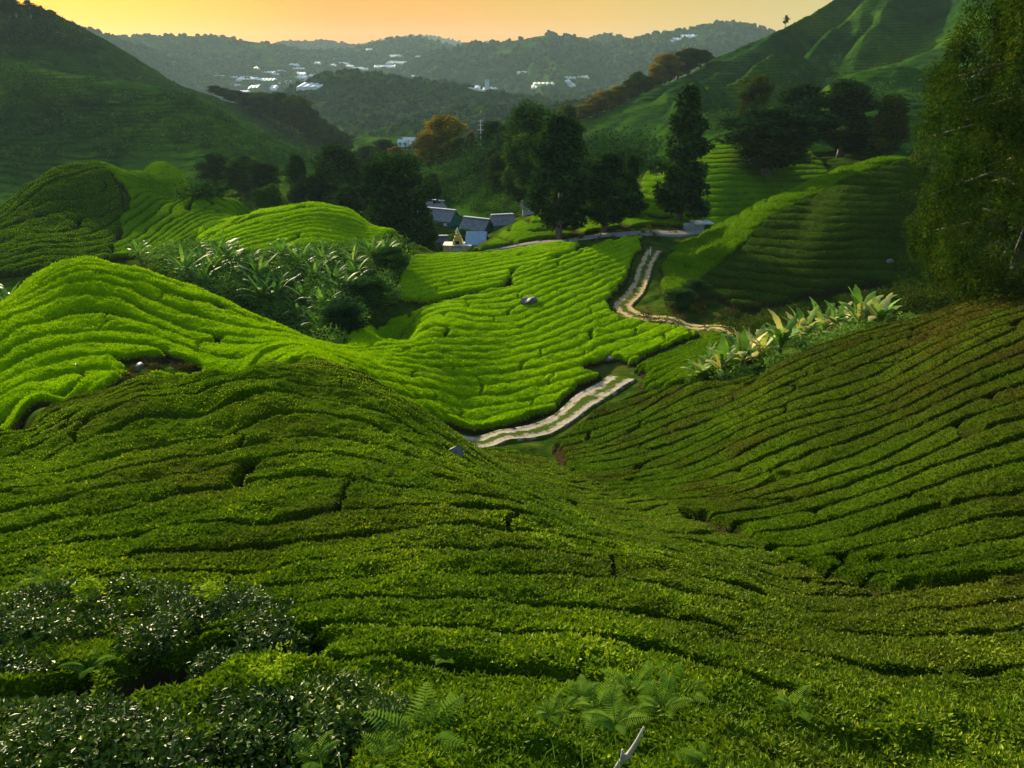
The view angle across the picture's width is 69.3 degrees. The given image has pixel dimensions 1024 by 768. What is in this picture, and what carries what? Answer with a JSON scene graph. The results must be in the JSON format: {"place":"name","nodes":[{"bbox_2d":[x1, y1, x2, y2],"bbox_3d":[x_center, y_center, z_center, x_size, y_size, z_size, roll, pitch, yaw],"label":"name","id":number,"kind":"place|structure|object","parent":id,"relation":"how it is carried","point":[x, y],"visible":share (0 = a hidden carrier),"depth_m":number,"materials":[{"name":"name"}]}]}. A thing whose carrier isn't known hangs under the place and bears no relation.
{"place":"outdoors","nodes":[
{"label":"outdoors","id":0,"kind":"place"},
{"bbox_2d":[0,7,362,211],"bbox_3d":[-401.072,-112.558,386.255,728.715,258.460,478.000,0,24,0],"label":"mountain","id":1,"kind":"structure","parent":0,"point":[184,161],"depth_m":332.68,"materials":[{"name":"plant"}]},
{"bbox_2d":[0,11,97,50],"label":"undergrowth","id":2,"kind":"object","parent":1,"relation":"on","point":[25,25],"visible":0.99,"depth_m":480.09,"materials":[{"name":"green plant"}]},
{"bbox_2d":[0,27,355,172],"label":"undergrowth","id":3,"kind":"object","parent":1,"relation":"on","point":[43,122],"visible":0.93,"depth_m":319.75,"materials":[{"name":"green plant"}]},
{"bbox_2d":[246,92,268,115],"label":"tree","id":4,"kind":"object","parent":1,"relation":"on","point":[256,102],"visible":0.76,"depth_m":541.12,"materials":[{"name":"green plant"}]},
{"bbox_2d":[260,92,287,125],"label":"tree","id":5,"kind":"object","parent":1,"relation":"on","point":[272,99],"visible":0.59,"depth_m":532.91,"materials":[{"name":"green plant"}]},
{"bbox_2d":[278,95,314,133],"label":"tree","id":6,"kind":"object","parent":1,"relation":"on","point":[295,103],"visible":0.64,"depth_m":520.30,"materials":[{"name":"green plant"}]},
{"bbox_2d":[294,105,320,133],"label":"tree","id":7,"kind":"object","parent":1,"relation":"on","point":[303,111],"visible":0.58,"depth_m":515.25,"materials":[{"name":"green plant"}]},
{"bbox_2d":[299,118,335,144],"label":"tree","id":8,"kind":"object","parent":1,"relation":"on","point":[313,124],"visible":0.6,"depth_m":502.28,"materials":[{"name":"green plant"}]},
{"bbox_2d":[325,132,355,148],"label":"tree","id":9,"kind":"object","parent":1,"relation":"on","point":[341,137],"visible":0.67,"depth_m":473.90,"materials":[{"name":"green plant"}]},
{"bbox_2d":[88,24,759,136],"bbox_3d":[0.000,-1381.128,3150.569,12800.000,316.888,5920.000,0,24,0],"label":"hills","id":10,"kind":"structure","parent":0,"point":[268,59],"depth_m":2045.18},
{"bbox_2d":[71,19,775,147],"bbox_3d":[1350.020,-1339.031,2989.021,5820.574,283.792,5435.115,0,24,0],"label":"woodland","id":11,"kind":"object","parent":10,"relation":"on","point":[223,63],"visible":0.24,"depth_m":2036.26,"materials":[{"name":"plant"}]},
{"bbox_2d":[17,0,831,43],"label":"sky","id":12,"kind":"structure","parent":0,"point":[348,21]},
{"bbox_2d":[360,118,587,222],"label":"valley floor","id":13,"kind":"structure","parent":0,"point":[461,211],"depth_m":207.23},
{"bbox_2d":[194,153,231,195],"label":"tree","id":14,"kind":"object","parent":13,"relation":"on","point":[212,167],"visible":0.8,"depth_m":218.77,"materials":[{"name":"green plant"}]},
{"bbox_2d":[220,155,259,196],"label":"tree","id":15,"kind":"object","parent":13,"relation":"on","point":[234,174],"visible":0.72,"depth_m":213.37,"materials":[{"name":"green plant"}]},
{"bbox_2d":[242,161,285,191],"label":"tree","id":16,"kind":"object","parent":13,"relation":"on","point":[263,173],"visible":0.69,"depth_m":202.65,"materials":[{"name":"green plant"}]},
{"bbox_2d":[173,174,384,207],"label":"undergrowth","id":17,"kind":"object","parent":13,"relation":"on","point":[200,188],"visible":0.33,"depth_m":129.27,"materials":[{"name":"green plant"}]},
{"bbox_2d":[283,152,315,203],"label":"tree","id":18,"kind":"object","parent":13,"relation":"on","point":[295,171],"visible":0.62,"depth_m":185.61,"materials":[{"name":"green plant"}]},
{"bbox_2d":[302,142,369,204],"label":"tree","id":19,"kind":"object","parent":13,"relation":"on","point":[335,166],"visible":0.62,"depth_m":181.06,"materials":[{"name":"green plant"}]},
{"bbox_2d":[410,132,441,166],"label":"tree","id":20,"kind":"object","parent":13,"relation":"on","point":[425,141],"visible":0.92,"depth_m":249.09,"materials":[{"name":"orange plant"}]},
{"bbox_2d":[417,114,468,165],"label":"tree","id":21,"kind":"object","parent":13,"relation":"on","point":[443,128],"visible":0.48,"depth_m":251.06,"materials":[{"name":"orange plant"}]},
{"bbox_2d":[426,163,527,217],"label":"undergrowth","id":22,"kind":"object","parent":13,"relation":"on","point":[473,206],"visible":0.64,"depth_m":192.95,"materials":[{"name":"green plant"}]},
{"bbox_2d":[290,124,666,198],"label":"undergrowth","id":23,"kind":"object","parent":13,"relation":"on","point":[611,140],"visible":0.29,"depth_m":203.37,"materials":[{"name":"green plant"}]},
{"bbox_2d":[478,120,500,146],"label":"tree","id":24,"kind":"object","parent":13,"relation":"on","point":[489,127],"visible":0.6,"depth_m":225.46,"materials":[{"name":"green plant"}]},
{"bbox_2d":[485,151,507,184],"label":"tree","id":25,"kind":"object","parent":13,"relation":"on","point":[496,165],"visible":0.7,"depth_m":191.37,"materials":[{"name":"green plant"}]},
{"bbox_2d":[499,164,525,197],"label":"tree","id":26,"kind":"object","parent":13,"relation":"on","point":[507,178],"visible":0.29,"depth_m":178.58,"materials":[{"name":"green plant"}]},
{"bbox_2d":[499,97,555,190],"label":"tree","id":27,"kind":"object","parent":13,"relation":"on","point":[524,122],"visible":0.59,"depth_m":161.47,"materials":[{"name":"green plant"}]},
{"bbox_2d":[0,152,1022,461],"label":"ground","id":28,"kind":"structure","parent":0,"point":[652,296],"depth_m":85.89,"materials":[{"name":"plant"}]},
{"bbox_2d":[0,162,124,278],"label":"tea bushes","id":29,"kind":"object","parent":28,"relation":"on","point":[44,216],"visible":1,"depth_m":114.35,"materials":[{"name":"green plant"}]},
{"bbox_2d":[10,354,193,430],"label":"undergrowth","id":30,"kind":"object","parent":28,"relation":"on","point":[185,366],"visible":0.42,"depth_m":45.58,"materials":[{"name":"green plant"}]},
{"bbox_2d":[0,688,222,767],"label":"tea bush","id":31,"kind":"object","parent":28,"relation":"on","point":[54,724],"visible":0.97,"depth_m":8.20,"materials":[{"name":"green plant"}]},
{"bbox_2d":[0,569,237,693],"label":"tea bush","id":32,"kind":"object","parent":28,"relation":"on","point":[181,614],"visible":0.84,"depth_m":11.98,"materials":[{"name":"green plant"}]},
{"bbox_2d":[0,161,251,260],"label":"tea bushes","id":33,"kind":"object","parent":28,"relation":"on","point":[157,211],"visible":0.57,"depth_m":123.89,"materials":[{"name":"green plant"}]},
{"bbox_2d":[164,244,208,278],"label":"banana plant","id":34,"kind":"object","parent":28,"relation":"on","point":[183,258],"visible":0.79,"depth_m":86.84,"materials":[{"name":"green plant"}]},
{"bbox_2d":[175,256,218,288],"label":"banana plant","id":35,"kind":"object","parent":28,"relation":"on","point":[203,270],"visible":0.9,"depth_m":85.84,"materials":[{"name":"green plant"}]},
{"bbox_2d":[189,577,313,654],"bbox_3d":[-4.367,4.146,12.711,1.746,1.798,3.182,-21,31,-39],"label":"tea bush","id":36,"kind":"object","parent":28,"relation":"on","point":[251,598],"visible":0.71,"depth_m":12.12,"materials":[{"name":"green plant"}]},
{"bbox_2d":[235,268,285,305],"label":"banana plant","id":37,"kind":"object","parent":28,"relation":"on","point":[252,282],"visible":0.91,"depth_m":84.86,"materials":[{"name":"green plant"}]},
{"bbox_2d":[251,183,289,209],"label":"tree","id":38,"kind":"object","parent":28,"relation":"on","point":[267,196],"visible":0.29,"depth_m":153.95,"materials":[{"name":"green plant"}]},
{"bbox_2d":[127,231,415,343],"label":"undergrowth","id":39,"kind":"object","parent":28,"relation":"on","point":[328,289],"visible":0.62,"depth_m":87.70,"materials":[{"name":"green plant"}]},
{"bbox_2d":[195,201,398,257],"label":"tea bushes","id":40,"kind":"object","parent":28,"relation":"on","point":[307,221],"visible":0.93,"depth_m":105.78,"materials":[{"name":"green plant"}]},
{"bbox_2d":[188,640,418,767],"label":"tea bush","id":41,"kind":"object","parent":28,"relation":"on","point":[257,717],"visible":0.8,"depth_m":8.91,"materials":[{"name":"green plant"}]},
{"bbox_2d":[317,298,370,337],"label":"shrub","id":42,"kind":"object","parent":28,"relation":"on","point":[345,313],"visible":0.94,"depth_m":71.44,"materials":[{"name":"green plant"}]},
{"bbox_2d":[327,183,367,217],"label":"tree","id":43,"kind":"object","parent":28,"relation":"on","point":[342,198],"visible":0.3,"depth_m":155.69,"materials":[{"name":"green plant"}]},
{"bbox_2d":[0,235,699,434],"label":"tea bushes","id":44,"kind":"object","parent":28,"relation":"on","point":[489,360],"visible":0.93,"depth_m":59.83,"materials":[{"name":"green plant"}]},
{"bbox_2d":[337,274,394,310],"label":"shrub","id":45,"kind":"object","parent":28,"relation":"on","point":[371,289],"visible":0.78,"depth_m":82.58,"materials":[{"name":"green plant"}]},
{"bbox_2d":[368,246,408,273],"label":"shrub","id":46,"kind":"object","parent":28,"relation":"on","point":[388,254],"visible":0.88,"depth_m":94.63,"materials":[{"name":"green plant"}]},
{"bbox_2d":[345,151,440,246],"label":"tree","id":47,"kind":"object","parent":28,"relation":"on","point":[402,195],"visible":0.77,"depth_m":132.04,"materials":[{"name":"green plant"}]},
{"bbox_2d":[415,211,438,252],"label":"tree","id":48,"kind":"object","parent":28,"relation":"on","point":[429,243],"visible":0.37,"depth_m":141.46,"materials":[{"name":"green plant"}]},
{"bbox_2d":[430,207,460,227],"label":"shed","id":49,"kind":"structure","parent":28,"relation":"on","point":[448,218],"depth_m":166.18,"materials":[{"name":"white paint"}]},
{"bbox_2d":[442,227,471,252],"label":"temple","id":50,"kind":"structure","parent":28,"relation":"on","point":[457,244],"depth_m":143.05,"materials":[{"name":"yellow paint"}]},
{"bbox_2d":[458,216,491,231],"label":"shed","id":51,"kind":"structure","parent":28,"relation":"on","point":[476,223],"depth_m":157.55,"materials":[{"name":"white paint"}]},
{"bbox_2d":[465,231,487,246],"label":"canopy shed","id":52,"kind":"structure","parent":28,"relation":"on","point":[473,238],"depth_m":144.44,"materials":[{"name":"blue paint"}]},
{"bbox_2d":[393,240,582,305],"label":"tea bushes","id":53,"kind":"object","parent":28,"relation":"on","point":[427,279],"visible":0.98,"depth_m":96.81,"materials":[{"name":"green plant"}]},
{"bbox_2d":[15,682,981,767],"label":"grass","id":54,"kind":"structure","parent":28,"relation":"on","point":[588,739],"depth_m":8.54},
{"bbox_2d":[490,213,514,229],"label":"shed","id":55,"kind":"structure","parent":28,"relation":"on","point":[500,220],"depth_m":156.16,"materials":[{"name":"white paint"}]},
{"bbox_2d":[0,357,1023,767],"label":"tea bushes","id":56,"kind":"object","parent":28,"relation":"on","point":[366,523],"visible":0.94,"depth_m":15.06,"materials":[{"name":"green plant"}]},
{"bbox_2d":[16,565,71,586],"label":"fern","id":57,"kind":"object","parent":56,"relation":"on","point":[42,579],"visible":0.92,"depth_m":14.75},
{"bbox_2d":[56,648,115,679],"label":"fern","id":58,"kind":"object","parent":56,"relation":"on","point":[87,670],"visible":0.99,"depth_m":10.68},
{"bbox_2d":[292,729,340,767],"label":"fern","id":59,"kind":"object","parent":56,"relation":"on","point":[313,763],"visible":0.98,"depth_m":8.24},
{"bbox_2d":[360,731,421,767],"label":"fern","id":60,"kind":"object","parent":56,"relation":"on","point":[379,752],"visible":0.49,"depth_m":8.21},
{"bbox_2d":[360,680,465,762],"bbox_3d":[-1.119,3.945,8.430,1.260,0.384,1.275,1,24,2],"label":"fern","id":61,"kind":"object","parent":56,"relation":"on","point":[445,735],"visible":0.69,"depth_m":8.48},
{"bbox_2d":[529,688,569,724],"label":"fern","id":62,"kind":"object","parent":56,"relation":"on","point":[540,712],"visible":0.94,"depth_m":9.15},
{"bbox_2d":[563,674,600,708],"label":"fern","id":63,"kind":"object","parent":56,"relation":"on","point":[574,697],"visible":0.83,"depth_m":9.86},
{"bbox_2d":[572,675,637,732],"bbox_3d":[1.127,4.038,9.421,0.806,0.261,0.932,-8,25,-17],"label":"fern","id":64,"kind":"object","parent":56,"relation":"on","point":[597,701],"visible":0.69,"depth_m":9.46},
{"bbox_2d":[583,685,652,734],"bbox_3d":[1.208,4.064,9.015,0.752,0.260,0.692,-15,28,-31],"label":"fern","id":65,"kind":"object","parent":56,"relation":"on","point":[621,718],"visible":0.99,"depth_m":8.99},
{"bbox_2d":[600,667,662,707],"bbox_3d":[1.669,4.151,9.838,0.764,0.276,0.947,-5,24,-11],"label":"fern","id":66,"kind":"object","parent":56,"relation":"on","point":[638,688],"visible":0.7,"depth_m":10.01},
{"bbox_2d":[634,674,693,718],"bbox_3d":[1.987,4.109,9.617,0.718,0.248,0.728,7,24,15],"label":"fern","id":67,"kind":"object","parent":56,"relation":"on","point":[647,704],"visible":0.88,"depth_m":9.61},
{"bbox_2d":[657,662,710,703],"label":"fern","id":68,"kind":"object","parent":56,"relation":"on","point":[687,684],"visible":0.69,"depth_m":10.16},
{"bbox_2d":[671,743,732,767],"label":"fern","id":69,"kind":"object","parent":56,"relation":"on","point":[697,756],"visible":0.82,"depth_m":8.12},
{"bbox_2d":[521,110,591,239],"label":"tree","id":70,"kind":"object","parent":28,"relation":"on","point":[557,152],"visible":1,"depth_m":116.28,"materials":[{"name":"green plant"}]},
{"bbox_2d":[579,151,641,231],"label":"tree","id":71,"kind":"object","parent":28,"relation":"on","point":[611,177],"visible":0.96,"depth_m":118.69,"materials":[{"name":"green plant"}]},
{"bbox_2d":[614,726,644,767],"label":"dead branch","id":72,"kind":"object","parent":28,"relation":"on","point":[625,757],"visible":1,"depth_m":7.98,"materials":[{"name":"wood"}]},
{"bbox_2d":[616,153,648,217],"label":"tree","id":73,"kind":"object","parent":28,"relation":"on","point":[632,162],"visible":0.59,"depth_m":129.85,"materials":[{"name":"green plant"}]},
{"bbox_2d":[470,142,828,251],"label":"tea bushes","id":74,"kind":"object","parent":28,"relation":"on","point":[736,187],"visible":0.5,"depth_m":143.19,"materials":[{"name":"green plant"}]},
{"bbox_2d":[645,83,715,219],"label":"tree","id":75,"kind":"object","parent":28,"relation":"on","point":[679,194],"visible":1,"depth_m":121.64,"materials":[{"name":"green plant"}]},
{"bbox_2d":[662,287,701,310],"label":"shrub","id":76,"kind":"object","parent":28,"relation":"on","point":[681,298],"visible":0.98,"depth_m":83.65,"materials":[{"name":"green plant"}]},
{"bbox_2d":[634,332,753,390],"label":"tea bushes","id":77,"kind":"object","parent":28,"relation":"on","point":[662,370],"visible":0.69,"depth_m":64.90,"materials":[{"name":"green plant"}]},
{"bbox_2d":[637,275,770,328],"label":"undergrowth","id":78,"kind":"object","parent":28,"relation":"on","point":[701,306],"visible":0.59,"depth_m":82.52,"materials":[{"name":"green plant"}]},
{"bbox_2d":[699,336,750,375],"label":"banana plant","id":79,"kind":"object","parent":28,"relation":"on","point":[723,357],"visible":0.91,"depth_m":58.38,"materials":[{"name":"green plant"}]},
{"bbox_2d":[720,329,767,369],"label":"banana plant","id":80,"kind":"object","parent":28,"relation":"on","point":[742,343],"visible":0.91,"depth_m":57.97,"materials":[{"name":"green plant"}]},
{"bbox_2d":[734,324,781,361],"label":"banana plant","id":81,"kind":"object","parent":28,"relation":"on","point":[762,341],"visible":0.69,"depth_m":58.56,"materials":[{"name":"green plant"}]},
{"bbox_2d":[711,104,827,176],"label":"tree","id":82,"kind":"object","parent":28,"relation":"on","point":[768,138],"visible":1,"depth_m":147.31,"materials":[{"name":"green plant"}]},
{"bbox_2d":[658,155,912,296],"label":"tea bushes","id":83,"kind":"object","parent":28,"relation":"on","point":[715,245],"visible":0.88,"depth_m":98.98,"materials":[{"name":"green plant"}]},
{"bbox_2d":[759,309,813,354],"bbox_3d":[21.373,-3.903,58.143,4.212,3.442,4.043,-8,25,-17],"label":"banana plant","id":84,"kind":"object","parent":28,"relation":"on","point":[781,333],"visible":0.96,"depth_m":57.99,"materials":[{"name":"green plant"}]},
{"bbox_2d":[552,284,1023,595],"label":"tea bushes","id":85,"kind":"object","parent":28,"relation":"on","point":[875,459],"visible":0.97,"depth_m":32.77,"materials":[{"name":"green plant"}]},
{"bbox_2d":[772,685,813,722],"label":"fern","id":86,"kind":"object","parent":28,"relation":"on","point":[785,700],"visible":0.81,"depth_m":9.90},
{"bbox_2d":[682,310,914,381],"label":"undergrowth","id":87,"kind":"object","parent":28,"relation":"on","point":[808,339],"visible":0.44,"depth_m":57.01,"materials":[{"name":"green plant"}]},
{"bbox_2d":[775,306,832,347],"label":"banana plant","id":88,"kind":"object","parent":28,"relation":"on","point":[801,320],"visible":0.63,"depth_m":58.91,"materials":[{"name":"green plant"}]},
{"bbox_2d":[805,297,851,330],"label":"banana plant","id":89,"kind":"object","parent":28,"relation":"on","point":[818,316],"visible":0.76,"depth_m":65.42,"materials":[{"name":"green plant"}]},
{"bbox_2d":[822,300,853,335],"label":"banana plant","id":90,"kind":"object","parent":28,"relation":"on","point":[836,311],"visible":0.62,"depth_m":65.20,"materials":[{"name":"green plant"}]},
{"bbox_2d":[719,277,962,336],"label":"undergrowth","id":91,"kind":"object","parent":28,"relation":"on","point":[756,322],"visible":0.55,"depth_m":77.59,"materials":[{"name":"green plant"}]},
{"bbox_2d":[695,159,1023,311],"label":"tea bushes","id":92,"kind":"object","parent":28,"relation":"on","point":[841,236],"visible":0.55,"depth_m":88.91,"materials":[{"name":"green plant"}]},
{"bbox_2d":[835,284,898,328],"bbox_3d":[28.287,-5.759,59.071,4.270,3.756,5.080,-16,28,-32],"label":"banana plant","id":93,"kind":"object","parent":28,"relation":"on","point":[857,297],"visible":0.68,"depth_m":59.35,"materials":[{"name":"green plant"}]},
{"bbox_2d":[855,293,902,320],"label":"banana plant","id":94,"kind":"object","parent":28,"relation":"on","point":[884,308],"visible":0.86,"depth_m":57.77,"materials":[{"name":"green plant"}]},
{"bbox_2d":[890,170,1023,310],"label":"undergrowth","id":95,"kind":"object","parent":28,"relation":"on","point":[995,287],"visible":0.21,"depth_m":77.93,"materials":[{"name":"green plant"}]},
{"bbox_2d":[902,0,1023,303],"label":"tree","id":96,"kind":"object","parent":28,"relation":"on","point":[957,259],"visible":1,"depth_m":44.66,"materials":[{"name":"green plant"}]},
{"bbox_2d":[460,375,636,447],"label":"dirt track","id":97,"kind":"structure","parent":0,"point":[579,405],"depth_m":59.61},
{"bbox_2d":[481,229,706,251],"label":"road","id":98,"kind":"structure","parent":0,"point":[681,233],"depth_m":117.63,"materials":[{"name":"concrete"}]},
{"bbox_2d":[613,249,735,336],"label":"dirt track","id":99,"kind":"structure","parent":0,"point":[628,299],"depth_m":89.77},
{"bbox_2d":[584,0,1023,186],"bbox_3d":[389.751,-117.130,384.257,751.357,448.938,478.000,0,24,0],"label":"mountain","id":100,"kind":"structure","parent":0,"point":[906,39],"depth_m":372.32,"materials":[{"name":"plant"}]},
{"bbox_2d":[580,95,611,113],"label":"tree","id":101,"kind":"object","parent":100,"relation":"on","point":[602,102],"visible":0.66,"depth_m":375.46,"materials":[{"name":"orange plant"}]},
{"bbox_2d":[647,63,669,86],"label":"tree","id":102,"kind":"object","parent":100,"relation":"on","point":[658,71],"visible":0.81,"depth_m":406.12,"materials":[{"name":"orange plant"}]},
{"bbox_2d":[648,53,685,83],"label":"tree","id":103,"kind":"object","parent":100,"relation":"on","point":[670,62],"visible":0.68,"depth_m":411.26,"materials":[{"name":"orange plant"}]},
{"bbox_2d":[669,51,698,79],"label":"tree","id":104,"kind":"object","parent":100,"relation":"on","point":[684,56],"visible":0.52,"depth_m":418.98,"materials":[{"name":"green plant"}]},
{"bbox_2d":[737,74,775,116],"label":"tree","id":105,"kind":"object","parent":100,"relation":"on","point":[756,89],"visible":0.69,"depth_m":189.23,"materials":[{"name":"green plant"}]},
{"bbox_2d":[617,46,927,147],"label":"undergrowth","id":106,"kind":"object","parent":100,"relation":"on","point":[716,124],"visible":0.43,"depth_m":262.18,"materials":[{"name":"green plant"}]},
{"bbox_2d":[771,81,829,148],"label":"tree","id":107,"kind":"object","parent":100,"relation":"on","point":[804,97],"visible":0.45,"depth_m":157.84,"materials":[{"name":"green plant"}]},
{"bbox_2d":[817,78,881,157],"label":"tree","id":108,"kind":"object","parent":100,"relation":"on","point":[850,103],"visible":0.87,"depth_m":159.46,"materials":[{"name":"green plant"}]},
{"bbox_2d":[866,93,912,157],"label":"tree","id":109,"kind":"object","parent":100,"relation":"on","point":[892,120],"visible":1,"depth_m":154.27,"materials":[{"name":"green plant"}]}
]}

